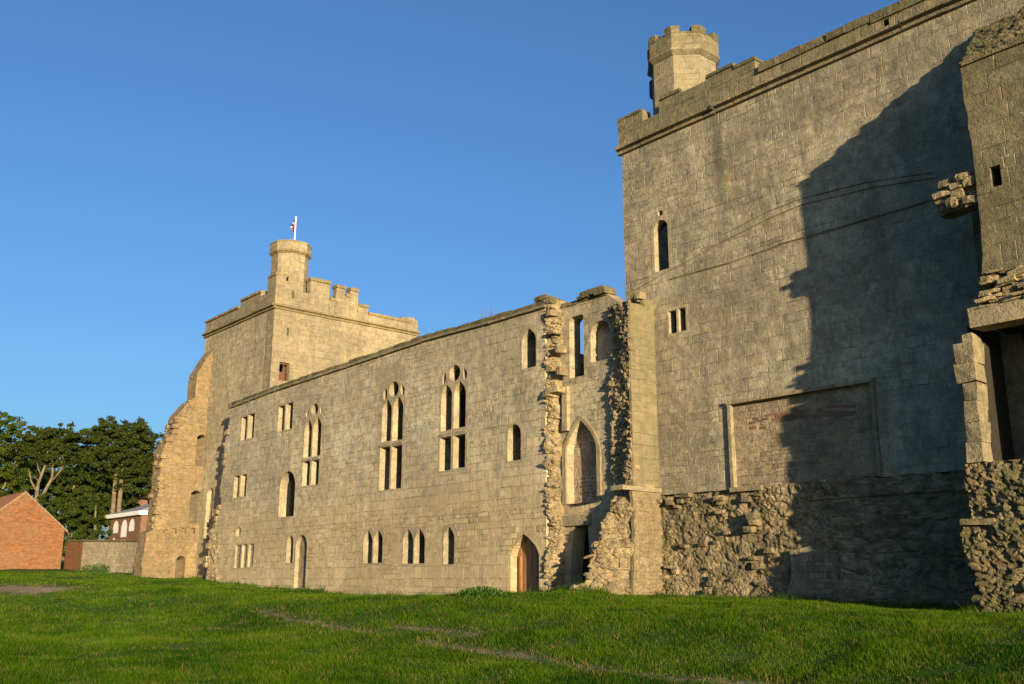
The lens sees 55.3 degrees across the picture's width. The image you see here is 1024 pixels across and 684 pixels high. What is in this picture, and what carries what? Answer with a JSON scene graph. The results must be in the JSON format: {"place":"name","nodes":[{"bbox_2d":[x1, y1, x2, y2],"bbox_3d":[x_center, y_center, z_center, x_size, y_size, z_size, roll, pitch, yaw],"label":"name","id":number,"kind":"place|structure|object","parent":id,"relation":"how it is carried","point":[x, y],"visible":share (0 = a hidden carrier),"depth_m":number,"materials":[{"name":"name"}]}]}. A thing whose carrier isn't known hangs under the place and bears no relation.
{"place":"outdoors","nodes":[
{"label":"outdoors","id":0,"kind":"place"},
{"bbox_2d":[0,0,898,547],"label":"sky","id":1,"kind":"structure","parent":0,"point":[442,162],"materials":[{"name":"blue"}]},
{"bbox_2d":[0,561,1023,683],"bbox_3d":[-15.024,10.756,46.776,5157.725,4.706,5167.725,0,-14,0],"label":"ground","id":2,"kind":"structure","parent":0,"point":[37,589],"depth_m":19.81,"materials":[{"name":"green plant"}]},
{"bbox_2d":[0,411,38,496],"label":"broadleaf tree","id":3,"kind":"object","parent":2,"relation":"on","point":[7,475],"visible":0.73,"depth_m":124.65,"materials":[{"name":"green plant"}]},
{"bbox_2d":[0,491,67,568],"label":"brick barn","id":4,"kind":"structure","parent":2,"relation":"on","point":[32,530],"depth_m":71.94,"materials":[{"name":"brick"}]},
{"bbox_2d":[0,438,69,517],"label":"broadleaf tree","id":5,"kind":"object","parent":2,"relation":"on","point":[34,480],"visible":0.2,"depth_m":146.32,"materials":[{"name":"green plant"}]},
{"bbox_2d":[7,421,85,501],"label":"broadleaf tree","id":6,"kind":"object","parent":2,"relation":"on","point":[49,447],"visible":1,"depth_m":119.49,"materials":[{"name":"green plant"}]},
{"bbox_2d":[22,456,117,560],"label":"broadleaf tree","id":7,"kind":"object","parent":2,"relation":"on","point":[64,470],"visible":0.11,"depth_m":148.62,"materials":[{"name":"green plant"}]},
{"bbox_2d":[37,486,109,552],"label":"bushy tree","id":8,"kind":"object","parent":2,"relation":"on","point":[54,502],"visible":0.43,"depth_m":115.16,"materials":[{"name":"green plant"}]},
{"bbox_2d":[43,427,112,538],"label":"broadleaf tree","id":9,"kind":"object","parent":2,"relation":"on","point":[84,474],"visible":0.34,"depth_m":124.29,"materials":[{"name":"green plant"}]},
{"bbox_2d":[62,489,113,539],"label":"bushy tree","id":10,"kind":"object","parent":2,"relation":"on","point":[99,513],"visible":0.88,"depth_m":113.67,"materials":[{"name":"green plant"}]},
{"bbox_2d":[76,563,110,571],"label":"weed clump","id":11,"kind":"object","parent":2,"relation":"on","point":[94,567],"visible":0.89,"depth_m":65.58,"materials":[{"name":"green plant"}]},
{"bbox_2d":[64,540,137,572],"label":"garden wall","id":12,"kind":"structure","parent":2,"relation":"on","point":[117,556],"depth_m":67.24,"materials":[{"name":"stone"}]},
{"bbox_2d":[67,457,151,513],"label":"broadleaf tree","id":13,"kind":"object","parent":2,"relation":"on","point":[106,489],"visible":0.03,"depth_m":146.85,"materials":[{"name":"green plant"}]},
{"bbox_2d":[78,415,163,513],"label":"broadleaf tree","id":14,"kind":"object","parent":2,"relation":"on","point":[129,463],"visible":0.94,"depth_m":120.82,"materials":[{"name":"green plant"}]},
{"bbox_2d":[101,483,150,512],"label":"bushy tree","id":15,"kind":"object","parent":2,"relation":"on","point":[107,504],"visible":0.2,"depth_m":125.15,"materials":[{"name":"green plant"}]},
{"bbox_2d":[104,495,149,539],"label":"brick house","id":16,"kind":"structure","parent":2,"relation":"on","point":[129,524],"depth_m":110.25,"materials":[{"name":"brown brick"}]},
{"bbox_2d":[113,521,117,532],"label":"window","id":17,"kind":"structure","parent":16,"relation":"in","point":[115,528],"depth_m":112.87,"materials":[{"name":"white paint"}]},
{"bbox_2d":[121,520,126,536],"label":"window","id":18,"kind":"structure","parent":16,"relation":"in","point":[124,525],"depth_m":110.76,"materials":[{"name":"white paint"}]},
{"bbox_2d":[129,519,133,530],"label":"window","id":19,"kind":"structure","parent":16,"relation":"in","point":[131,527],"depth_m":109.14,"materials":[{"name":"white paint"}]},
{"bbox_2d":[134,351,212,577],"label":"ruined buttress","id":20,"kind":"structure","parent":2,"relation":"on","point":[167,542],"depth_m":60.22,"materials":[{"name":"stone"}]},
{"bbox_2d":[195,239,419,577],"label":"castle tower","id":21,"kind":"structure","parent":2,"relation":"on","point":[293,321],"depth_m":59.69,"materials":[{"name":"beige stone"}]},
{"bbox_2d":[279,363,287,380],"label":"window","id":22,"kind":"structure","parent":21,"relation":"in","point":[281,374],"depth_m":57.23,"materials":[{"name":"beige stone"}]},
{"bbox_2d":[291,217,296,239],"bbox_3d":[-13.564,-6.533,60.591,0.491,2.474,0.258,-13,-19,43],"label":"flagpole","id":23,"kind":"object","parent":21,"relation":"on","point":[293,226],"visible":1,"depth_m":60.63,"materials":[{"name":"white metal"}]},
{"bbox_2d":[203,294,583,595],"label":"curtain wall","id":24,"kind":"structure","parent":2,"relation":"on","point":[414,466],"depth_m":42.62,"materials":[{"name":"stone"}]},
{"bbox_2d":[236,526,241,538],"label":"window","id":25,"kind":"structure","parent":24,"relation":"in","point":[238,530],"depth_m":53.70,"materials":[{"name":"stone"}]},
{"bbox_2d":[232,472,247,498],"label":"window","id":26,"kind":"structure","parent":24,"relation":"in","point":[239,483],"depth_m":54.42,"materials":[{"name":"stone"}]},
{"bbox_2d":[233,542,254,568],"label":"window","id":27,"kind":"structure","parent":24,"relation":"in","point":[244,552],"depth_m":52.74,"materials":[{"name":"stone"}]},
{"bbox_2d":[240,412,255,441],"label":"window","id":28,"kind":"structure","parent":24,"relation":"in","point":[247,419],"depth_m":54.89,"materials":[{"name":"stone"}]},
{"bbox_2d":[277,400,293,432],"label":"window","id":29,"kind":"structure","parent":24,"relation":"in","point":[287,416],"depth_m":51.64,"materials":[{"name":"stone"}]},
{"bbox_2d":[277,470,295,518],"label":"window","id":30,"kind":"structure","parent":24,"relation":"in","point":[291,489],"depth_m":50.59,"materials":[{"name":"stone"}]},
{"bbox_2d":[285,534,293,564],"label":"window","id":31,"kind":"structure","parent":24,"relation":"in","point":[290,538],"depth_m":49.16,"materials":[{"name":"stone"}]},
{"bbox_2d":[293,533,307,589],"bbox_3d":[-10.195,10.769,47.993,0.424,2.776,1.360,12,-18,-39],"label":"doorway","id":32,"kind":"structure","parent":24,"relation":"in","point":[301,540],"depth_m":48.19,"materials":[{"name":"stone"}]},
{"bbox_2d":[301,401,322,487],"bbox_3d":[-9.883,5.099,48.891,0.350,4.280,1.855,12,-18,-39],"label":"window","id":33,"kind":"structure","parent":24,"relation":"in","point":[313,418],"depth_m":49.02,"materials":[{"name":"stone"}]},
{"bbox_2d":[362,527,383,564],"bbox_3d":[-6.042,9.063,43.316,0.304,1.586,1.691,12,-18,-39],"label":"window","id":34,"kind":"structure","parent":24,"relation":"in","point":[375,533],"depth_m":43.34,"materials":[{"name":"stone"}]},
{"bbox_2d":[378,379,405,492],"bbox_3d":[-5.237,4.127,43.534,0.350,5.008,1.994,12,-18,-39],"label":"window","id":35,"kind":"structure","parent":24,"relation":"in","point":[389,397],"depth_m":43.70,"materials":[{"name":"stone"}]},
{"bbox_2d":[401,526,425,564],"bbox_3d":[-3.997,8.555,40.979,0.304,1.571,1.725,12,-18,-39],"label":"window","id":36,"kind":"structure","parent":24,"relation":"in","point":[416,532],"depth_m":41.02,"materials":[{"name":"stone"}]},
{"bbox_2d":[442,524,455,565],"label":"window","id":37,"kind":"structure","parent":24,"relation":"in","point":[447,529],"depth_m":39.36,"materials":[{"name":"stone"}]},
{"bbox_2d":[438,363,467,472],"bbox_3d":[-2.317,3.075,40.276,0.350,4.526,1.964,12,-18,-39],"label":"window","id":38,"kind":"structure","parent":24,"relation":"in","point":[449,382],"depth_m":40.40,"materials":[{"name":"stone"}]},
{"bbox_2d":[506,422,521,462],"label":"window","id":39,"kind":"structure","parent":24,"relation":"in","point":[510,431],"depth_m":37.33,"materials":[{"name":"stone"}]},
{"bbox_2d":[517,538,538,592],"bbox_3d":[0.722,8.319,35.743,0.134,2.664,1.733,12,-18,-39],"label":"door","id":40,"kind":"structure","parent":24,"relation":"in","point":[528,555],"depth_m":35.95,"materials":[{"name":"brown wood"}]},
{"bbox_2d":[521,324,536,370],"bbox_3d":[0.754,0.250,37.312,0.304,1.685,0.956,12,-18,-39],"label":"window","id":41,"kind":"structure","parent":24,"relation":"in","point":[526,332],"depth_m":37.54,"materials":[{"name":"stone"}]},
{"bbox_2d":[456,586,506,597],"bbox_3d":[-0.877,7.230,28.268,1.494,0.365,0.800,0,-14,0],"label":"weed clump","id":42,"kind":"object","parent":2,"relation":"on","point":[485,591],"visible":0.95,"depth_m":28.10,"materials":[{"name":"green plant"}]},
{"bbox_2d":[542,285,623,590],"bbox_3d":[3.057,4.074,34.974,2.458,11.950,3.550,12,-18,-39],"label":"recessed wall bay","id":43,"kind":"object","parent":2,"relation":"on","point":[578,461],"visible":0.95,"depth_m":35.16,"materials":[{"name":"stone"}]},
{"bbox_2d":[569,291,662,595],"bbox_3d":[3.530,3.601,32.726,3.142,10.800,1.958,8,-16,-30],"label":"broken wall stub","id":44,"kind":"object","parent":2,"relation":"on","point":[627,555],"visible":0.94,"depth_m":32.62,"materials":[{"name":"stone"}]},
{"bbox_2d":[615,0,1023,607],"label":"castle tower","id":45,"kind":"structure","parent":2,"relation":"on","point":[801,270],"depth_m":29.45,"materials":[{"name":"stone"}]},
{"bbox_2d":[651,216,671,277],"bbox_3d":[5.384,-3.388,34.677,0.288,2.185,0.907,12,-18,-39],"label":"window","id":46,"kind":"structure","parent":45,"relation":"in","point":[656,225],"depth_m":34.79,"materials":[{"name":"stone"}]},
{"bbox_2d":[666,304,688,337],"bbox_3d":[5.777,-0.704,33.571,0.326,1.018,0.949,12,-18,-39],"label":"window","id":47,"kind":"structure","parent":45,"relation":"in","point":[679,310],"depth_m":33.57,"materials":[{"name":"stone"}]},
{"bbox_2d":[932,6,1023,612],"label":"ruined wing","id":48,"kind":"structure","parent":2,"relation":"on","point":[988,192],"depth_m":23.38,"materials":[{"name":"beige stone"}]}
]}

